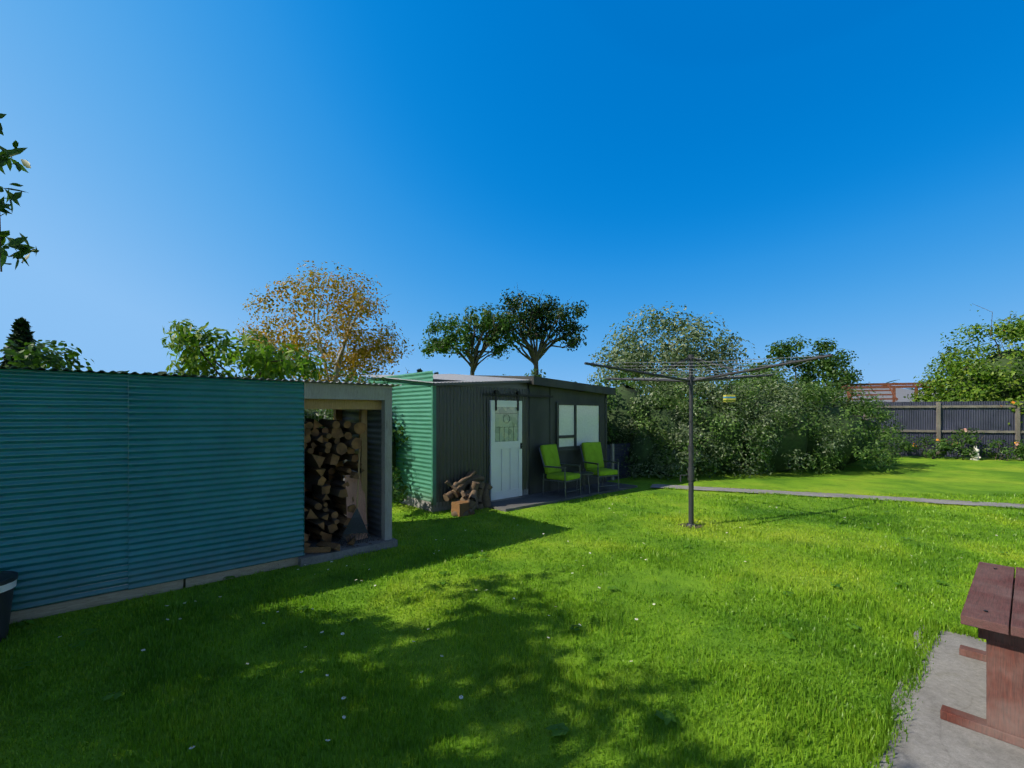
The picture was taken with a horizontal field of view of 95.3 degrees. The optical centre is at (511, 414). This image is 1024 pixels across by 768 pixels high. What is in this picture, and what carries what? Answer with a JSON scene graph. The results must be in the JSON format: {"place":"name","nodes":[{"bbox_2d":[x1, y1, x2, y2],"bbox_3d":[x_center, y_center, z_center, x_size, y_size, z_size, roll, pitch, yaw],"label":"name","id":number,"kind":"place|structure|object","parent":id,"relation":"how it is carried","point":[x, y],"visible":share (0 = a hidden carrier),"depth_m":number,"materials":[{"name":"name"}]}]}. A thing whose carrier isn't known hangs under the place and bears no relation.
{"place":"outdoors","nodes":[
{"label":"outdoors","id":0,"kind":"place"},
{"bbox_2d":[0,113,38,271],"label":"leaves","id":1,"kind":"object","parent":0,"point":[5,159],"depth_m":1.89,"materials":[{"name":"green plant"}]},
{"bbox_2d":[0,455,1023,767],"bbox_3d":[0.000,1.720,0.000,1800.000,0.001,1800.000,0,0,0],"label":"ground","id":2,"kind":"structure","parent":0,"point":[956,475],"depth_m":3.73,"materials":[{"name":"green plant"}]},
{"bbox_2d":[0,571,17,641],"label":"rubbish bin","id":3,"kind":"object","parent":2,"relation":"on","point":[8,581],"visible":0.98,"depth_m":3.55,"materials":[{"name":"plastic"}]},
{"bbox_2d":[0,317,44,368],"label":"conifer","id":4,"kind":"object","parent":2,"relation":"on","point":[22,331],"visible":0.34,"depth_m":39.60,"materials":[{"name":"green plant"}]},
{"bbox_2d":[0,339,93,370],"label":"shrub","id":5,"kind":"object","parent":2,"relation":"on","point":[53,359],"depth_m":7.58,"materials":[{"name":"green plant"}]},
{"bbox_2d":[0,365,400,623],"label":"shed","id":6,"kind":"structure","parent":2,"relation":"on","point":[115,486],"depth_m":4.55,"materials":[{"name":"teal paint"}]},
{"bbox_2d":[160,319,330,380],"bbox_3d":[-5.051,-0.030,8.850,3.160,3.514,2.237,0,0,0],"label":"bush","id":7,"kind":"object","parent":2,"relation":"on","point":[258,358],"depth_m":8.48,"materials":[{"name":"green plant"}]},
{"bbox_2d":[233,260,413,418],"bbox_3d":[-5.736,-1.483,14.392,5.724,6.455,5.158,0,0,0],"label":"tree","id":8,"kind":"object","parent":2,"relation":"on","point":[362,351],"depth_m":14.02,"materials":[{"name":"orange plant"}]},
{"bbox_2d":[392,465,410,505],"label":"plant leaves","id":9,"kind":"object","parent":2,"relation":"on","point":[397,497],"visible":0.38,"depth_m":7.89,"materials":[{"name":"green plant"}]},
{"bbox_2d":[436,302,513,374],"bbox_3d":[-2.315,-2.128,23.843,4.894,7.721,2.932,0,0,0],"label":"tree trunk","id":10,"kind":"object","parent":2,"relation":"on","point":[473,363],"visible":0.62,"depth_m":23.84,"materials":[{"name":"brown plant"}]},
{"bbox_2d":[418,302,524,359],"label":"dark tree leaves","id":11,"kind":"object","parent":10,"relation":"attached to","point":[451,337],"visible":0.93,"depth_m":23.70,"materials":[{"name":"green plant"}]},
{"bbox_2d":[361,371,636,516],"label":"shed","id":12,"kind":"structure","parent":2,"relation":"on","point":[471,444],"depth_m":9.16,"materials":[{"name":"green paint"}]},
{"bbox_2d":[317,368,682,486],"bbox_3d":[-0.857,0.204,13.387,9.774,3.025,6.971,0,0,-33],"label":"shrub","id":13,"kind":"object","parent":2,"relation":"on","point":[620,410],"depth_m":12.94,"materials":[{"name":"green plant"}]},
{"bbox_2d":[12,501,1007,735],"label":"lawn weeds","id":14,"kind":"object","parent":2,"relation":"on","point":[668,717],"visible":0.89,"depth_m":3.57,"materials":[{"name":"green plant"}]},
{"bbox_2d":[59,497,997,748],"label":"daisies","id":15,"kind":"object","parent":2,"relation":"on","point":[344,717],"visible":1,"depth_m":3.55,"materials":[{"name":"white plant"}]},
{"bbox_2d":[494,285,575,375],"bbox_3d":[0.957,-2.580,24.970,5.533,8.615,3.113,0,0,0],"label":"dark tree","id":16,"kind":"object","parent":2,"relation":"on","point":[536,353],"visible":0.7,"depth_m":24.87,"materials":[{"name":"brown plant"}]},
{"bbox_2d":[488,287,588,351],"bbox_3d":[1.316,-4.999,24.846,5.601,3.147,3.589,0,0,0],"label":"tree foliage","id":17,"kind":"object","parent":16,"relation":"attached to","point":[542,316],"visible":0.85,"depth_m":24.61,"materials":[{"name":"green plant"}]},
{"bbox_2d":[586,301,754,402],"bbox_3d":[6.017,-1.242,17.938,6.551,5.935,5.439,0,0,0],"label":"tree","id":18,"kind":"object","parent":2,"relation":"on","point":[637,354],"depth_m":17.10,"materials":[{"name":"green plant"}]},
{"bbox_2d":[678,523,703,527],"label":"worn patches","id":19,"kind":"object","parent":2,"relation":"on","point":[697,525],"visible":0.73,"depth_m":7.19,"materials":[{"name":"soil"}]},
{"bbox_2d":[584,354,832,526],"bbox_3d":[2.760,0.400,7.190,3.583,2.640,3.583,0,0,0],"label":"clothesline frame","id":20,"kind":"object","parent":19,"relation":"on","point":[690,380],"visible":0.96,"depth_m":7.15,"materials":[{"name":"grey metal"}]},
{"bbox_2d":[595,356,816,378],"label":"clothesline wires","id":21,"kind":"object","parent":20,"relation":"attached to","point":[712,370],"visible":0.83,"depth_m":6.35,"materials":[{"name":"grey metal"}]},
{"bbox_2d":[723,376,735,401],"bbox_3d":[3.050,-0.355,6.550,0.136,0.371,0.096,0,0,0],"label":"peg basket","id":22,"kind":"object","parent":20,"relation":"attached to","point":[728,398],"visible":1,"depth_m":6.50,"materials":[{"name":"yellow plastic"}]},
{"bbox_2d":[607,364,911,479],"bbox_3d":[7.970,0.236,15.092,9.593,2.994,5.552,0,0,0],"label":"hedge","id":23,"kind":"object","parent":2,"relation":"on","point":[792,441],"depth_m":13.44,"materials":[{"name":"green plant"}]},
{"bbox_2d":[622,356,869,422],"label":"hedge shoots","id":24,"kind":"object","parent":23,"relation":"attached to","point":[760,381],"visible":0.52,"depth_m":14.47,"materials":[{"name":"green plant"}]},
{"bbox_2d":[725,334,863,401],"bbox_3d":[15.269,-1.276,25.370,7.643,6.006,5.259,0,0,0],"label":"round tree","id":25,"kind":"object","parent":2,"relation":"on","point":[828,367],"depth_m":24.77,"materials":[{"name":"green plant"}]},
{"bbox_2d":[806,386,875,417],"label":"hedge stems","id":26,"kind":"object","parent":2,"relation":"on","point":[849,399],"visible":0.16,"depth_m":14.66,"materials":[{"name":"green plant"}]},
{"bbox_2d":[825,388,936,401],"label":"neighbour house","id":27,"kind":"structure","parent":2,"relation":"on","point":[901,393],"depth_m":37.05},
{"bbox_2d":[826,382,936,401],"bbox_3d":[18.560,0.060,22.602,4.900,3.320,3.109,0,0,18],"label":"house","id":28,"kind":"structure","parent":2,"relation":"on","point":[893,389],"depth_m":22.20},
{"bbox_2d":[805,401,1023,459],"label":"boundary fence","id":29,"kind":"object","parent":2,"relation":"on","point":[991,420],"visible":0.27,"depth_m":18.31,"materials":[{"name":"paint"}]},
{"bbox_2d":[860,625,1023,767],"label":"concrete pad","id":30,"kind":"object","parent":2,"relation":"on","point":[954,679],"visible":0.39,"depth_m":2.59,"materials":[{"name":"grey concrete"}]},
{"bbox_2d":[940,562,1023,748],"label":"picnic table","id":31,"kind":"object","parent":30,"relation":"on","point":[993,610],"visible":1,"depth_m":2.46,"materials":[{"name":"brown wood"}]},
{"bbox_2d":[879,428,1023,460],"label":"flowering shrubs","id":32,"kind":"object","parent":2,"relation":"on","point":[943,445],"depth_m":17.70,"materials":[{"name":"green plant"}]},
{"bbox_2d":[903,312,1023,423],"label":"shrub","id":33,"kind":"object","parent":2,"relation":"on","point":[954,372],"depth_m":19.04,"materials":[{"name":"green plant"}]},
{"bbox_2d":[970,303,1022,352],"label":"shrub shoots","id":34,"kind":"object","parent":33,"relation":"attached to","point":[991,330],"visible":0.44,"depth_m":18.90,"materials":[{"name":"green plant"}]},
{"bbox_2d":[968,305,1022,345],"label":"shrub shoot leaves","id":35,"kind":"object","parent":34,"relation":"attached to","point":[1008,318],"visible":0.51,"depth_m":18.94,"materials":[{"name":"green plant"}]},
{"bbox_2d":[970,446,980,459],"bbox_3d":[17.400,1.452,17.532,0.260,0.536,0.323,0,0,0],"label":"garden statue","id":36,"kind":"object","parent":2,"relation":"on","point":[976,457],"visible":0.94,"depth_m":17.45,"materials":[{"name":"white stone"}]},
{"bbox_2d":[0,0,1023,398],"label":"sky","id":37,"kind":"structure","parent":0,"point":[851,172],"materials":[{"name":"blue"}]},
{"bbox_2d":[117,371,943,427],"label":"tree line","id":38,"kind":"object","parent":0,"point":[163,372],"depth_m":51.38,"materials":[{"name":"green plant"}]},
{"bbox_2d":[650,484,1023,507],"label":"concrete path","id":39,"kind":"structure","parent":0,"point":[930,500],"depth_m":9.71,"materials":[{"name":"grey concrete"}]}
]}

